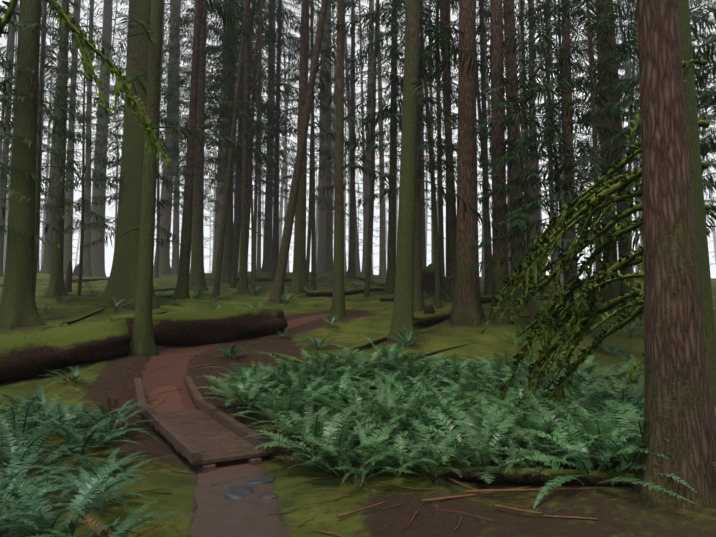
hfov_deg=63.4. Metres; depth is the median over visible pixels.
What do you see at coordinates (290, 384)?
sword fern
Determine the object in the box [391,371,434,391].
lady fern
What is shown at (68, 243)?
tree
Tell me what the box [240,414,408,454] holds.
lady fern
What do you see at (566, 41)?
tree
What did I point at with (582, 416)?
lady fern
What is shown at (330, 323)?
sword fern
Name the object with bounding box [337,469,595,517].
fallen sticks
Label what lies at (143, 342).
tree
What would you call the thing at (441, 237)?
tree
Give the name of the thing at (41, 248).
tree
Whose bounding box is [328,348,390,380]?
lady fern
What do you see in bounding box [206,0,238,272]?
tree
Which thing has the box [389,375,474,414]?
lady fern
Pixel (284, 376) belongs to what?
lady fern
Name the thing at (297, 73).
tree
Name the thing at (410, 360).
lady fern
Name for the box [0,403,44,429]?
sword fern
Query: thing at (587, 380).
lady fern
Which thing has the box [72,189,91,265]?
tree
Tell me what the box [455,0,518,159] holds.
tree
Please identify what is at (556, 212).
tree
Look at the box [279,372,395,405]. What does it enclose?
lady fern
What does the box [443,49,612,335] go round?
hemlock
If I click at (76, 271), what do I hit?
stump
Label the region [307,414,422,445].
lady fern
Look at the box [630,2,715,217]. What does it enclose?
hemlock
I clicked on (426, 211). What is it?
tree
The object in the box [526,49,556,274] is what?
tree
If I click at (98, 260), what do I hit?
tree
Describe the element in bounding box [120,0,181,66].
tree
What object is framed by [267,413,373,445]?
lady fern
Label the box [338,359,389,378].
sword fern
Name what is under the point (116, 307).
sword fern
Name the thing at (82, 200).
hemlock
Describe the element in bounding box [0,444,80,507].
sword fern
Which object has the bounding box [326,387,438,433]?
lady fern
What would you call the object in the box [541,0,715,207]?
hemlock
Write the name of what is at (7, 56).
tree
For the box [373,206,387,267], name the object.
tree
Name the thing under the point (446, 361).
lady fern
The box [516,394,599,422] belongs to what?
lady fern
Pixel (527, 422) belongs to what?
lady fern
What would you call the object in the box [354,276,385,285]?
log back
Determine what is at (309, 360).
lady fern
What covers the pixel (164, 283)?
sword fern
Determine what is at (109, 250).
sky
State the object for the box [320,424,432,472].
lady fern
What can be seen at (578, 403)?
lady fern
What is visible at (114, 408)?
dry fern
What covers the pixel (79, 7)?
tree
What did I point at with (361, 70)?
tree
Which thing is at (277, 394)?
lady fern
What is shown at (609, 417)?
lady fern
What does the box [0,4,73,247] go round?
hemlock
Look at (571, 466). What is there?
dry fern
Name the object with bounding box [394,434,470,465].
lady fern
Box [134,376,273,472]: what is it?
boardwalk puncheon
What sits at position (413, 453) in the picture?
lady fern
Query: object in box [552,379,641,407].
lady fern
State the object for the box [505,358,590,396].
lady fern
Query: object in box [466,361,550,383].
lady fern
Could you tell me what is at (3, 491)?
sword fern
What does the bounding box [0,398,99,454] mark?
sword fern
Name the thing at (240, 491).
stepping stone
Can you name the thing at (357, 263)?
tree
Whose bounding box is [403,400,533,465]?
lady fern
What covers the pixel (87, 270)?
tree
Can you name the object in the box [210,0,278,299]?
tree
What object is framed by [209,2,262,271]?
tree
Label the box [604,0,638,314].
tree
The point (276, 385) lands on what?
lady fern
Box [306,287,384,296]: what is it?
log back
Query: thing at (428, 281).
stump
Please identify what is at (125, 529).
sword fern
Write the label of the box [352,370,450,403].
lady fern
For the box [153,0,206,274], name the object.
tree
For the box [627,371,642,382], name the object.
sword fern
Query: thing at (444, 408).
lady fern
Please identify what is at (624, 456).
lady fern
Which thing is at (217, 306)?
sword fern
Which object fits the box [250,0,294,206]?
tree
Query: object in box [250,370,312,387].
lady fern
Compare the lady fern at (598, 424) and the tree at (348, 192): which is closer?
the lady fern at (598, 424)
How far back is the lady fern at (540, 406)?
7.32 m
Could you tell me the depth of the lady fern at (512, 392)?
8.73 m
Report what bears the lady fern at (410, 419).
on the forest floor
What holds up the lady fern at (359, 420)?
on the forest floor
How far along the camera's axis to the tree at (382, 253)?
46.09 m
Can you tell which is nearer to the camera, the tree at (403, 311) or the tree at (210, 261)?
the tree at (403, 311)
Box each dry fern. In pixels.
[0,430,60,472]
[41,506,204,536]
[86,397,135,416]
[247,422,299,440]
[542,441,636,469]
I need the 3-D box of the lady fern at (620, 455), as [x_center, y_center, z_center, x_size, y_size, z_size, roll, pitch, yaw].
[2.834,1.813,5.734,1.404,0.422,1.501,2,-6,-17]
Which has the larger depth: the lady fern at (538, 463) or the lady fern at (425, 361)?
the lady fern at (425, 361)
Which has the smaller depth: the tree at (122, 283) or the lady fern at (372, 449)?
the lady fern at (372, 449)
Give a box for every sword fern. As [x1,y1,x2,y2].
[0,384,99,428]
[0,391,71,413]
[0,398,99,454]
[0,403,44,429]
[0,414,133,481]
[0,421,54,445]
[0,432,59,485]
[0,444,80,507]
[0,460,190,536]
[0,483,95,536]
[0,487,23,520]
[2,400,147,444]
[5,403,58,433]
[12,455,171,515]
[17,416,157,458]
[25,498,181,536]
[37,305,55,312]
[38,366,98,387]
[44,397,174,442]
[46,447,147,485]
[49,294,73,302]
[96,296,133,311]
[154,279,174,285]
[167,296,180,304]
[189,286,210,293]
[190,292,210,298]
[206,304,226,308]
[210,343,251,359]
[245,287,264,295]
[249,300,265,307]
[251,361,329,396]
[269,432,392,477]
[272,292,300,303]
[277,327,293,338]
[300,334,342,349]
[302,404,371,430]
[319,316,341,327]
[335,356,387,377]
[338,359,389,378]
[370,279,383,286]
[382,327,429,346]
[391,371,467,395]
[502,327,535,346]
[549,356,617,380]
[599,341,633,355]
[606,322,643,337]
[620,351,643,368]
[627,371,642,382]
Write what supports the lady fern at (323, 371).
on the forest floor
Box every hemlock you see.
[0,0,87,208]
[0,0,118,290]
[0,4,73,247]
[9,4,124,295]
[60,61,193,250]
[77,0,223,181]
[96,0,219,277]
[101,0,272,274]
[156,60,234,228]
[157,0,318,234]
[158,0,355,260]
[159,0,334,287]
[161,0,316,275]
[204,47,294,276]
[258,0,369,283]
[287,0,457,297]
[333,0,508,308]
[355,0,456,207]
[397,0,563,277]
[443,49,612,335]
[476,0,713,352]
[477,0,639,320]
[489,0,641,211]
[514,0,715,214]
[540,0,640,206]
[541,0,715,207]
[574,0,715,197]
[587,0,715,254]
[588,6,715,189]
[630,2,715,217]
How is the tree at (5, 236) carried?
on the forest floor
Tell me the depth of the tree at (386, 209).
124.05 m
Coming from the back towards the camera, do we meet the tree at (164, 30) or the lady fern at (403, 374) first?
the tree at (164, 30)
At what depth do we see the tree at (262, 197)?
120.63 m
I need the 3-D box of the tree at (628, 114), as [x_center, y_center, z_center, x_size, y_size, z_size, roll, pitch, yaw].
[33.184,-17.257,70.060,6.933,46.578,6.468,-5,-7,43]
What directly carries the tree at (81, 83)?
on the forest floor
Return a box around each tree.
[0,0,101,328]
[0,3,18,171]
[0,4,19,276]
[0,18,45,273]
[17,0,53,272]
[38,49,66,160]
[39,0,79,273]
[39,3,95,160]
[39,226,42,268]
[40,20,79,266]
[41,76,50,207]
[45,0,86,122]
[45,0,108,296]
[48,52,95,248]
[56,0,89,274]
[56,0,123,263]
[68,1,121,209]
[69,0,111,276]
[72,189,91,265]
[77,93,120,235]
[87,1,127,144]
[91,1,127,276]
[95,0,168,310]
[95,41,125,246]
[112,0,278,355]
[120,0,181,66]
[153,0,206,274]
[160,0,221,273]
[171,0,259,298]
[180,58,209,261]
[180,94,214,213]
[189,0,253,290]
[189,10,219,79]
[204,99,217,232]
[204,144,217,265]
[204,193,213,272]
[205,0,283,283]
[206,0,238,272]
[208,0,295,293]
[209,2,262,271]
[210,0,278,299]
[242,0,297,270]
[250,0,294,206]
[250,0,296,292]
[250,145,265,242]
[255,1,299,271]
[262,0,327,281]
[267,23,309,271]
[268,0,351,303]
[273,0,350,292]
[279,8,308,251]
[284,2,319,192]
[289,0,346,289]
[292,54,349,261]
[306,154,318,255]
[308,0,357,270]
[308,0,398,319]
[309,5,365,270]
[314,0,348,270]
[315,1,367,250]
[315,35,361,241]
[326,0,378,272]
[331,0,401,210]
[332,33,365,246]
[333,0,381,278]
[335,0,507,341]
[336,0,404,273]
[344,52,364,262]
[346,172,375,254]
[354,4,440,293]
[356,155,387,269]
[365,0,388,274]
[372,2,452,272]
[373,145,387,251]
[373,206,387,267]
[375,89,401,253]
[384,22,435,223]
[385,0,514,297]
[388,38,445,183]
[392,4,491,311]
[418,0,538,327]
[420,0,479,294]
[421,0,490,299]
[423,0,456,264]
[424,9,455,238]
[424,113,445,266]
[427,0,537,324]
[452,0,520,276]
[453,0,519,120]
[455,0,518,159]
[457,0,536,275]
[476,0,587,304]
[477,0,520,295]
[478,206,481,272]
[485,0,555,286]
[488,9,561,134]
[503,0,558,237]
[506,0,560,275]
[515,0,571,159]
[515,0,598,296]
[519,0,584,277]
[521,0,578,275]
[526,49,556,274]
[528,0,576,277]
[537,5,591,277]
[551,7,588,251]
[553,0,640,307]
[553,29,587,140]
[572,3,637,130]
[578,1,642,245]
[578,81,602,271]
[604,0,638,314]
[617,1,637,251]
[621,19,638,272]
[632,0,715,509]
[677,0,715,413]
[695,0,715,134]
[698,87,715,264]
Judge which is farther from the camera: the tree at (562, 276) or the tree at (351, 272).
the tree at (562, 276)
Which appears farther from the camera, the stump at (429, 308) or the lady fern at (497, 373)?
the stump at (429, 308)
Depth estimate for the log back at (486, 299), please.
19.94 m
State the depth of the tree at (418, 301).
19.26 m
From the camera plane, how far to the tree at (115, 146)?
68.84 m
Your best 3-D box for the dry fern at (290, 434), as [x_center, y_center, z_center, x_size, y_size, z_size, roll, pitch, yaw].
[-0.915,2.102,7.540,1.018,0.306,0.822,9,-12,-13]
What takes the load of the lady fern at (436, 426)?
on the forest floor
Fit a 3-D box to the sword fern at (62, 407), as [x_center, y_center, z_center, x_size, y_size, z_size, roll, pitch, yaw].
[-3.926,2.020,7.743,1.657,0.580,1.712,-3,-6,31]
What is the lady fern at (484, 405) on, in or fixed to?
on the forest floor
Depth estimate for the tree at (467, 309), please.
16.40 m
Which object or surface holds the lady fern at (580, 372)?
on the forest floor
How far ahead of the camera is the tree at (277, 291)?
21.52 m
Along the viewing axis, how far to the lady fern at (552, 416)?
6.25 m
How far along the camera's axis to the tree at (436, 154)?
83.89 m
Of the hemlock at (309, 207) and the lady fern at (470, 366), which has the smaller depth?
the lady fern at (470, 366)
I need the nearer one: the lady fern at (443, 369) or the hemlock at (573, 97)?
the lady fern at (443, 369)
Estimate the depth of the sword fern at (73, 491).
5.06 m
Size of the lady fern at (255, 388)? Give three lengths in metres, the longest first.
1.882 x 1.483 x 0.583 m
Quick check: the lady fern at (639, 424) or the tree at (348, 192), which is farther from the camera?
the tree at (348, 192)
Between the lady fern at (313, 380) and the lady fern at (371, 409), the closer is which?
the lady fern at (371, 409)
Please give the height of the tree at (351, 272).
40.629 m
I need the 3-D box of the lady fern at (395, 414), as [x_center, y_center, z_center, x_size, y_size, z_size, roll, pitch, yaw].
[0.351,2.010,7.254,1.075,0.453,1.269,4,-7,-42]
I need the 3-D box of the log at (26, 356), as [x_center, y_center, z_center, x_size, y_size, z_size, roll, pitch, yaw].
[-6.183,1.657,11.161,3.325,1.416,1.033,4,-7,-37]
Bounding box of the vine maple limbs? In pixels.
[479,2,711,411]
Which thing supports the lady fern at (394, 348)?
on the forest floor
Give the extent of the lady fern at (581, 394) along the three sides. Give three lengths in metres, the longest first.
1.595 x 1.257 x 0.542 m
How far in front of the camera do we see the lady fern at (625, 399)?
7.91 m
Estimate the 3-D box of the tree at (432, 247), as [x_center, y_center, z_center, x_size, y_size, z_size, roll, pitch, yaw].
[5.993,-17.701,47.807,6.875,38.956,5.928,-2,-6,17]
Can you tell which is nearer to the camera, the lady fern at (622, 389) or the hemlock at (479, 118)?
the lady fern at (622, 389)
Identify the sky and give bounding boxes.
[0,0,715,278]
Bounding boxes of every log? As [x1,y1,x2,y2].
[0,318,129,383]
[110,307,287,345]
[414,310,451,325]
[444,466,635,486]
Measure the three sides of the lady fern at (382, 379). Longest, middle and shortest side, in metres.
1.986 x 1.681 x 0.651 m
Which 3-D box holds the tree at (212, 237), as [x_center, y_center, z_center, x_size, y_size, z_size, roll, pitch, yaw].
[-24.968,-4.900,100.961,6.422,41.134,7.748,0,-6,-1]
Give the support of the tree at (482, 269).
on the forest floor
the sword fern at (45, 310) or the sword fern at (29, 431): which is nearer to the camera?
the sword fern at (29, 431)
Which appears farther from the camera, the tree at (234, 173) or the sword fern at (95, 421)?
the tree at (234, 173)
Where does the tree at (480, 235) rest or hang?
on the forest floor
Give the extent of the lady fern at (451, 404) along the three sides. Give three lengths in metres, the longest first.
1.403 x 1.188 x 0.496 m
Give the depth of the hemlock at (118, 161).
20.10 m
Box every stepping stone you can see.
[223,484,253,499]
[246,476,274,483]
[258,493,277,498]
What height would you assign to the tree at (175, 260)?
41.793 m
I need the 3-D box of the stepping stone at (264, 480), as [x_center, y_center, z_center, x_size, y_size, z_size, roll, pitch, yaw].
[-1.014,2.237,6.088,0.218,0.060,0.357,-3,-6,30]
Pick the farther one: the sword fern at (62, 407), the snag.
the snag
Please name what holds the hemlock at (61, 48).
on the forest floor
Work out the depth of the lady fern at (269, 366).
10.63 m
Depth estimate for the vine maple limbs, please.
7.42 m
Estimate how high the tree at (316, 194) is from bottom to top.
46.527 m
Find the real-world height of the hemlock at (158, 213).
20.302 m
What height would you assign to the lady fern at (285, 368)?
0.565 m
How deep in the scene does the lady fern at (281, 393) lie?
9.08 m
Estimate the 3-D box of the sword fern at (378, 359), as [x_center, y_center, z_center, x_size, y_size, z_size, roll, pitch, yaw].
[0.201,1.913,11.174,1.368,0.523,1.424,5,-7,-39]
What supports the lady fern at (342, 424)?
on the forest floor
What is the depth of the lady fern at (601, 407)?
7.93 m
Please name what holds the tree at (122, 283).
on the forest floor
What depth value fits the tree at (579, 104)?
82.72 m
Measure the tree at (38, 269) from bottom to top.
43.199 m
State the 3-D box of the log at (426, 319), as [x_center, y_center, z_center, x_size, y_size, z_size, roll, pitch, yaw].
[2.240,1.406,16.550,0.358,0.487,2.006,-5,-8,44]
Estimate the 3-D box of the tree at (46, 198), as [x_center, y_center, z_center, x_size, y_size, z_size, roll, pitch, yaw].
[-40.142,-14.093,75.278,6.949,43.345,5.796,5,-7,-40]
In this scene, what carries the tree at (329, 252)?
on the forest floor
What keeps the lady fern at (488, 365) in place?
on the forest floor
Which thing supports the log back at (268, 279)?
on the forest floor
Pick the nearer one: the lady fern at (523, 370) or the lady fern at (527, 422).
the lady fern at (527, 422)
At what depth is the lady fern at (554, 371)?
10.49 m
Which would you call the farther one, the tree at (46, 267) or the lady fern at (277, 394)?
the tree at (46, 267)
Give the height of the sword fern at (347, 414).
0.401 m
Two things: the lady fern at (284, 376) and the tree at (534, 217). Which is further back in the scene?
the tree at (534, 217)
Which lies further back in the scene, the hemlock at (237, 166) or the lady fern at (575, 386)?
the hemlock at (237, 166)
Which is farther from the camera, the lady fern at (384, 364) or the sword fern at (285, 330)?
the sword fern at (285, 330)
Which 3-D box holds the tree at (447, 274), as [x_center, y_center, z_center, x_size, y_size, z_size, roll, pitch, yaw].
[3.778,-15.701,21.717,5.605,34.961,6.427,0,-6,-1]
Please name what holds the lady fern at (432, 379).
on the forest floor
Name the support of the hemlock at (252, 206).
on the forest floor
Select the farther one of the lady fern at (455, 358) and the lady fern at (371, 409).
the lady fern at (455, 358)
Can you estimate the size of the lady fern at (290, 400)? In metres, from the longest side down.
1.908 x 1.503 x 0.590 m
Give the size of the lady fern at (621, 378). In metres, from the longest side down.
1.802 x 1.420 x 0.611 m
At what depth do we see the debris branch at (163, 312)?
17.58 m
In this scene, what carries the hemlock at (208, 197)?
on the forest floor
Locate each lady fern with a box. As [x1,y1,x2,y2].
[194,370,286,414]
[196,360,295,387]
[217,368,274,408]
[218,363,276,397]
[221,369,322,393]
[224,384,321,415]
[224,396,340,430]
[230,362,287,383]
[232,383,352,422]
[235,357,331,378]
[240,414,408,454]
[245,397,378,441]
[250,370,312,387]
[251,406,389,465]
[254,407,336,446]
[257,349,354,380]
[259,386,302,397]
[261,361,323,386]
[267,403,350,422]
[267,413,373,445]
[269,365,311,388]
[272,371,329,402]
[275,356,372,390]
[275,404,380,474]
[277,372,339,388]
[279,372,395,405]
[283,395,341,413]
[284,376,336,393]
[298,349,331,375]
[300,385,415,428]
[300,399,436,424]
[300,425,414,485]
[302,416,419,484]
[305,347,391,370]
[305,366,363,389]
[305,373,388,404]
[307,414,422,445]
[313,375,354,398]
[319,393,367,416]
[320,360,379,380]
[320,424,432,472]
[321,378,434,423]
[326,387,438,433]
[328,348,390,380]
[328,412,383,432]
[334,344,394,363]
[335,371,435,408]
[335,393,407,413]
[336,411,407,435]
[337,408,450,461]
[340,347,434,374]
[345,380,388,399]
[345,417,512,482]
[346,390,385,403]
[349,375,434,398]
[349,435,442,476]
[351,381,469,419]
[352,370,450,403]
[353,362,439,386]
[354,406,433,443]
[358,335,431,365]
[358,363,418,378]
[363,362,443,391]
[367,373,448,416]
[367,408,449,434]
[376,375,474,406]
[376,388,528,434]
[377,354,449,376]
[377,431,470,476]
[379,346,442,375]
[382,351,460,372]
[388,393,473,429]
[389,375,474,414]
[390,393,465,442]
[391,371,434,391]
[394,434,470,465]
[397,382,461,399]
[397,418,445,442]
[401,377,498,420]
[403,364,486,389]
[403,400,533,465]
[405,364,469,384]
[416,360,486,394]
[418,368,498,392]
[419,386,484,406]
[423,395,540,441]
[424,353,481,383]
[426,360,479,379]
[426,416,501,450]
[431,375,520,406]
[434,356,488,381]
[434,399,520,448]
[434,413,536,483]
[435,387,574,429]
[436,358,513,380]
[440,384,470,397]
[443,384,545,416]
[443,386,500,411]
[451,355,511,371]
[451,410,599,466]
[452,396,584,447]
[455,393,563,417]
[458,355,539,398]
[458,371,509,396]
[459,403,616,452]
[460,351,549,370]
[461,361,508,387]
[462,427,538,459]
[465,357,528,398]
[465,395,519,444]
[465,403,588,449]
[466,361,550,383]
[469,391,590,438]
[473,352,565,376]
[473,424,583,484]
[475,380,548,400]
[476,362,573,389]
[476,437,550,484]
[477,411,619,467]
[480,366,557,394]
[483,373,546,396]
[491,412,695,508]
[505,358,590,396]
[505,411,668,473]
[512,404,639,468]
[513,385,628,416]
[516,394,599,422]
[517,415,576,453]
[523,343,588,373]
[524,383,617,415]
[525,362,589,375]
[525,373,602,393]
[527,397,638,432]
[527,400,642,431]
[530,419,606,459]
[534,408,628,468]
[534,425,612,469]
[539,383,637,411]
[541,408,627,458]
[546,372,613,391]
[549,364,634,381]
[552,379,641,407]
[555,359,641,390]
[556,396,641,418]
[558,399,643,420]
[559,359,643,396]
[562,428,640,485]
[569,403,636,463]
[579,373,643,405]
[579,400,648,458]
[579,402,643,447]
[584,355,605,378]
[587,393,643,419]
[591,365,639,382]
[605,385,643,405]
[607,396,643,414]
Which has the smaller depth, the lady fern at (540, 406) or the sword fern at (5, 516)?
the sword fern at (5, 516)
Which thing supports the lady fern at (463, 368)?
on the forest floor
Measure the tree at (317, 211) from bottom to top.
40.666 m
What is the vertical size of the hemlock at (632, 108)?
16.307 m
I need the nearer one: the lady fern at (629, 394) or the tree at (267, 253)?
the lady fern at (629, 394)
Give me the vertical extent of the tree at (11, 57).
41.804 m
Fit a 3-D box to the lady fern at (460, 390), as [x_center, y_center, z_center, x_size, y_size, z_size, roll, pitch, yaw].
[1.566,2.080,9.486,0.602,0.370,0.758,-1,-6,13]
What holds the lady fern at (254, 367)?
on the forest floor
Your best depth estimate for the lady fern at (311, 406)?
7.63 m
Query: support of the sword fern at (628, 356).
on the forest floor
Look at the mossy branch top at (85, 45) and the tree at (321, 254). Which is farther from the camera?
the tree at (321, 254)
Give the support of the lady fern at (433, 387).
on the forest floor
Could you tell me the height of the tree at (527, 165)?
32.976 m
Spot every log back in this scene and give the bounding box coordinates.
[237,277,291,281]
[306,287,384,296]
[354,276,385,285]
[480,294,558,302]
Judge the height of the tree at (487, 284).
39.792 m
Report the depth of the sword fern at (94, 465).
6.12 m
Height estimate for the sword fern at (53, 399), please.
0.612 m
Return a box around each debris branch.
[62,308,105,323]
[72,278,103,282]
[110,311,167,320]
[156,287,175,290]
[158,294,172,297]
[250,361,263,393]
[272,352,386,396]
[290,335,387,370]
[377,343,474,367]
[380,296,443,300]
[485,314,537,317]
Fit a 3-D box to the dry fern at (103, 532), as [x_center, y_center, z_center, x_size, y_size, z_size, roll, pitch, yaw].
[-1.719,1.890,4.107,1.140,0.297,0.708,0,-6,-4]
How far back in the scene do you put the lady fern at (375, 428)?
7.22 m
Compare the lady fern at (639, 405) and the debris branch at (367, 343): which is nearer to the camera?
the lady fern at (639, 405)
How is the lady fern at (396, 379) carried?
on the forest floor
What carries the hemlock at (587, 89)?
on the forest floor
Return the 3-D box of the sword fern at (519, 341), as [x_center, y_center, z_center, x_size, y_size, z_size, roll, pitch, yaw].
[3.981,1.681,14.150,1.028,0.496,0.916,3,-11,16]
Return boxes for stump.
[72,264,84,276]
[422,264,442,295]
[423,300,435,326]
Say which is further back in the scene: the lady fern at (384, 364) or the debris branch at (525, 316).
the debris branch at (525, 316)
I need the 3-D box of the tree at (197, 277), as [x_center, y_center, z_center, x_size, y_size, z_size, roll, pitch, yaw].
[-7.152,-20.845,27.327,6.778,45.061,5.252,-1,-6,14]
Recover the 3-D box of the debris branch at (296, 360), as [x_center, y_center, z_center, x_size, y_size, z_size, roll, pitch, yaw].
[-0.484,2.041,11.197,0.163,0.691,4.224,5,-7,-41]
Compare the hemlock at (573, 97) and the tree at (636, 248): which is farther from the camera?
the tree at (636, 248)
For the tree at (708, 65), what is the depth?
58.76 m
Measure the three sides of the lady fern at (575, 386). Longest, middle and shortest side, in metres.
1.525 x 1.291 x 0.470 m
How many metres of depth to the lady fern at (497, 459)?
5.64 m
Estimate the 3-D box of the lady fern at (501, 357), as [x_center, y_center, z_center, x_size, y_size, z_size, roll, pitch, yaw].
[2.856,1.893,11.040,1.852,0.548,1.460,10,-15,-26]
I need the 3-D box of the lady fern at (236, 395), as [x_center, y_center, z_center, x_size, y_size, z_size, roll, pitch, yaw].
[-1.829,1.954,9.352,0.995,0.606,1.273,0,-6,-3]
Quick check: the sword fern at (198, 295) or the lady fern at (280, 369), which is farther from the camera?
the sword fern at (198, 295)
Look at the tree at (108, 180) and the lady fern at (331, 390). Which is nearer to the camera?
the lady fern at (331, 390)
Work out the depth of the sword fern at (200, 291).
24.35 m
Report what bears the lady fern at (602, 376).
on the forest floor
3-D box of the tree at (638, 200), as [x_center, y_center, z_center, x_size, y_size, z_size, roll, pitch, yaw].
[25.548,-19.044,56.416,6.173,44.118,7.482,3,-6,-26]
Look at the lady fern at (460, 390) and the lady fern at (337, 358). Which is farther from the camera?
the lady fern at (337, 358)
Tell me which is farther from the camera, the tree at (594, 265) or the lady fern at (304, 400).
the tree at (594, 265)
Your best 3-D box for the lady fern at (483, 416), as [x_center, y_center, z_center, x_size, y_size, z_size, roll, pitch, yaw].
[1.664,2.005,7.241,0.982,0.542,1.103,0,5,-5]
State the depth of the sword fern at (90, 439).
6.90 m
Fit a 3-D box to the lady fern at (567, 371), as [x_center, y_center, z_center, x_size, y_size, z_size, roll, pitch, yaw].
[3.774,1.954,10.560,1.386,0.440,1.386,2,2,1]
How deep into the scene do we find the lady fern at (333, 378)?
10.05 m
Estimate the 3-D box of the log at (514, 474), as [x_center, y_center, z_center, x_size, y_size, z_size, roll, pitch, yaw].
[1.774,1.978,5.502,1.947,0.216,0.150,-2,-6,24]
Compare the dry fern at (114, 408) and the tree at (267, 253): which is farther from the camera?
the tree at (267, 253)
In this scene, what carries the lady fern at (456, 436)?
on the forest floor
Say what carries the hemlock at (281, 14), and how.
on the forest floor
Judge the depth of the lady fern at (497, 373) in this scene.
9.58 m
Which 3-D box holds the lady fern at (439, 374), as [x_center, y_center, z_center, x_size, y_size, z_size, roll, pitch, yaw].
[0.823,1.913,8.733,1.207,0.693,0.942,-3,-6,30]
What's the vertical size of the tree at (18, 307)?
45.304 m
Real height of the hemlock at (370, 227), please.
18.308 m
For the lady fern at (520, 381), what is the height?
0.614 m
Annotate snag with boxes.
[65,258,72,291]
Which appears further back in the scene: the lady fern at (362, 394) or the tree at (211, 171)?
the tree at (211, 171)
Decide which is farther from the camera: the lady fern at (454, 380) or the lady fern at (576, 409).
the lady fern at (454, 380)
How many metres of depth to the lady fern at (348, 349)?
11.67 m
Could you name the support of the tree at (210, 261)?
on the forest floor
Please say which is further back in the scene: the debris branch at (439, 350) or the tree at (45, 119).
the tree at (45, 119)
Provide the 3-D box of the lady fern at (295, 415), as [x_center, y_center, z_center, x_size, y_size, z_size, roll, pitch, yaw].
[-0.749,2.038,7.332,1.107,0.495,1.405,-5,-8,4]
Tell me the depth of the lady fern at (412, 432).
7.13 m
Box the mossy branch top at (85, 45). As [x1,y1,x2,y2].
[0,0,170,167]
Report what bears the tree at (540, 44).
on the forest floor
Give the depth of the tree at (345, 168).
75.50 m
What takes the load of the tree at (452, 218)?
on the forest floor
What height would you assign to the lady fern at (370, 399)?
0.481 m
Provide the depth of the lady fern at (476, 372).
10.82 m
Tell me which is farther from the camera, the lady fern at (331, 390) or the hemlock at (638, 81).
the hemlock at (638, 81)
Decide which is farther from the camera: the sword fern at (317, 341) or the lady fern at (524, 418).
the sword fern at (317, 341)
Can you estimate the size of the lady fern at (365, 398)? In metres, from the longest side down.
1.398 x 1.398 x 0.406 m
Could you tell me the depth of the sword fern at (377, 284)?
26.75 m
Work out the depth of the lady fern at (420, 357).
11.36 m
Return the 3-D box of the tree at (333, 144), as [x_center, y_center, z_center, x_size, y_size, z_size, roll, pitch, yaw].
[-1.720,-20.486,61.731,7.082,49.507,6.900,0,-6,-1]
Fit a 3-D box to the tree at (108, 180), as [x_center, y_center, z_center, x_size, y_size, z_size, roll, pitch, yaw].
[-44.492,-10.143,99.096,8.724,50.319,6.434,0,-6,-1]
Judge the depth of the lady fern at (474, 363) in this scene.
11.27 m
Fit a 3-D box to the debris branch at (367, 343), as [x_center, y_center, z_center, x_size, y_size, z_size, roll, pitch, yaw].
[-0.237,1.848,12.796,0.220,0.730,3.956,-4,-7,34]
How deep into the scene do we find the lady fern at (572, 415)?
7.24 m
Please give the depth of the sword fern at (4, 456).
5.52 m
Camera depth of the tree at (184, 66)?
87.99 m
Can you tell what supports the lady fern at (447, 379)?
on the forest floor
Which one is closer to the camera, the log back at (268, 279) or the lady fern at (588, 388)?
the lady fern at (588, 388)
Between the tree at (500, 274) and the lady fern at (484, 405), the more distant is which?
the tree at (500, 274)
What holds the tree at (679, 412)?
on the forest floor
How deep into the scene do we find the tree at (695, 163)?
8.20 m
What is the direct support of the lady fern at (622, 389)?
on the forest floor
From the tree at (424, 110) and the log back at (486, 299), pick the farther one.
the tree at (424, 110)
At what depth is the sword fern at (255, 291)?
23.30 m
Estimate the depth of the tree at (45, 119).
81.38 m
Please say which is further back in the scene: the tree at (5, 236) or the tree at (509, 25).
the tree at (5, 236)
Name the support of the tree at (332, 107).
on the forest floor
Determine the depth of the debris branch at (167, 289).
26.60 m
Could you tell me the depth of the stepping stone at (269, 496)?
5.57 m
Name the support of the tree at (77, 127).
on the forest floor
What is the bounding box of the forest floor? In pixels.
[0,270,715,536]
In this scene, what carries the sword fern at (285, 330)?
on the forest floor
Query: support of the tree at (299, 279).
on the forest floor
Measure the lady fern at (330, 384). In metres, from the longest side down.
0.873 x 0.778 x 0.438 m
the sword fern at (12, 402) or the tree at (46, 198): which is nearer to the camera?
the sword fern at (12, 402)
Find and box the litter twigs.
[8,321,643,536]
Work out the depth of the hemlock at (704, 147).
11.89 m
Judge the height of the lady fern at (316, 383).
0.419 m
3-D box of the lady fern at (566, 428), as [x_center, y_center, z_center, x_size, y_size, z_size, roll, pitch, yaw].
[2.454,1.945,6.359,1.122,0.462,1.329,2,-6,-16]
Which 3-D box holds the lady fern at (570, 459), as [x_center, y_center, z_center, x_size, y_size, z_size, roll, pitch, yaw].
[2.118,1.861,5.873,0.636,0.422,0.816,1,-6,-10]
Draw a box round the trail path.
[149,343,289,536]
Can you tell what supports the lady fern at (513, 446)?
on the forest floor
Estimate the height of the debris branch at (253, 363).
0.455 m
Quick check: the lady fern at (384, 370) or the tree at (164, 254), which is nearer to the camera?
the lady fern at (384, 370)
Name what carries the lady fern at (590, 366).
on the forest floor
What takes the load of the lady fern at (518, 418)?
on the forest floor
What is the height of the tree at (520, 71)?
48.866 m
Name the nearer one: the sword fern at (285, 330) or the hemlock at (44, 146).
the sword fern at (285, 330)
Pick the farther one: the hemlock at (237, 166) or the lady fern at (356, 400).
the hemlock at (237, 166)
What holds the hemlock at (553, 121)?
on the forest floor
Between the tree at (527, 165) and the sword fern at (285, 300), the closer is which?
the sword fern at (285, 300)
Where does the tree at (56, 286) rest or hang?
on the forest floor
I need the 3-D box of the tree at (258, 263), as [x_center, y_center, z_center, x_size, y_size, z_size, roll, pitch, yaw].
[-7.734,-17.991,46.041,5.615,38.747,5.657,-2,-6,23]
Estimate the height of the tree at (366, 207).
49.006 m
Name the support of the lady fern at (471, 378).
on the forest floor
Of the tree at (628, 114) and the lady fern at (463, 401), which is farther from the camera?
the tree at (628, 114)
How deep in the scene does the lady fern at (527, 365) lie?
10.97 m
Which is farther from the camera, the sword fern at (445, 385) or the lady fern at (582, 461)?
the sword fern at (445, 385)
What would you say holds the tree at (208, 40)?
on the forest floor
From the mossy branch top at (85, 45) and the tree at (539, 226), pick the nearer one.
the mossy branch top at (85, 45)

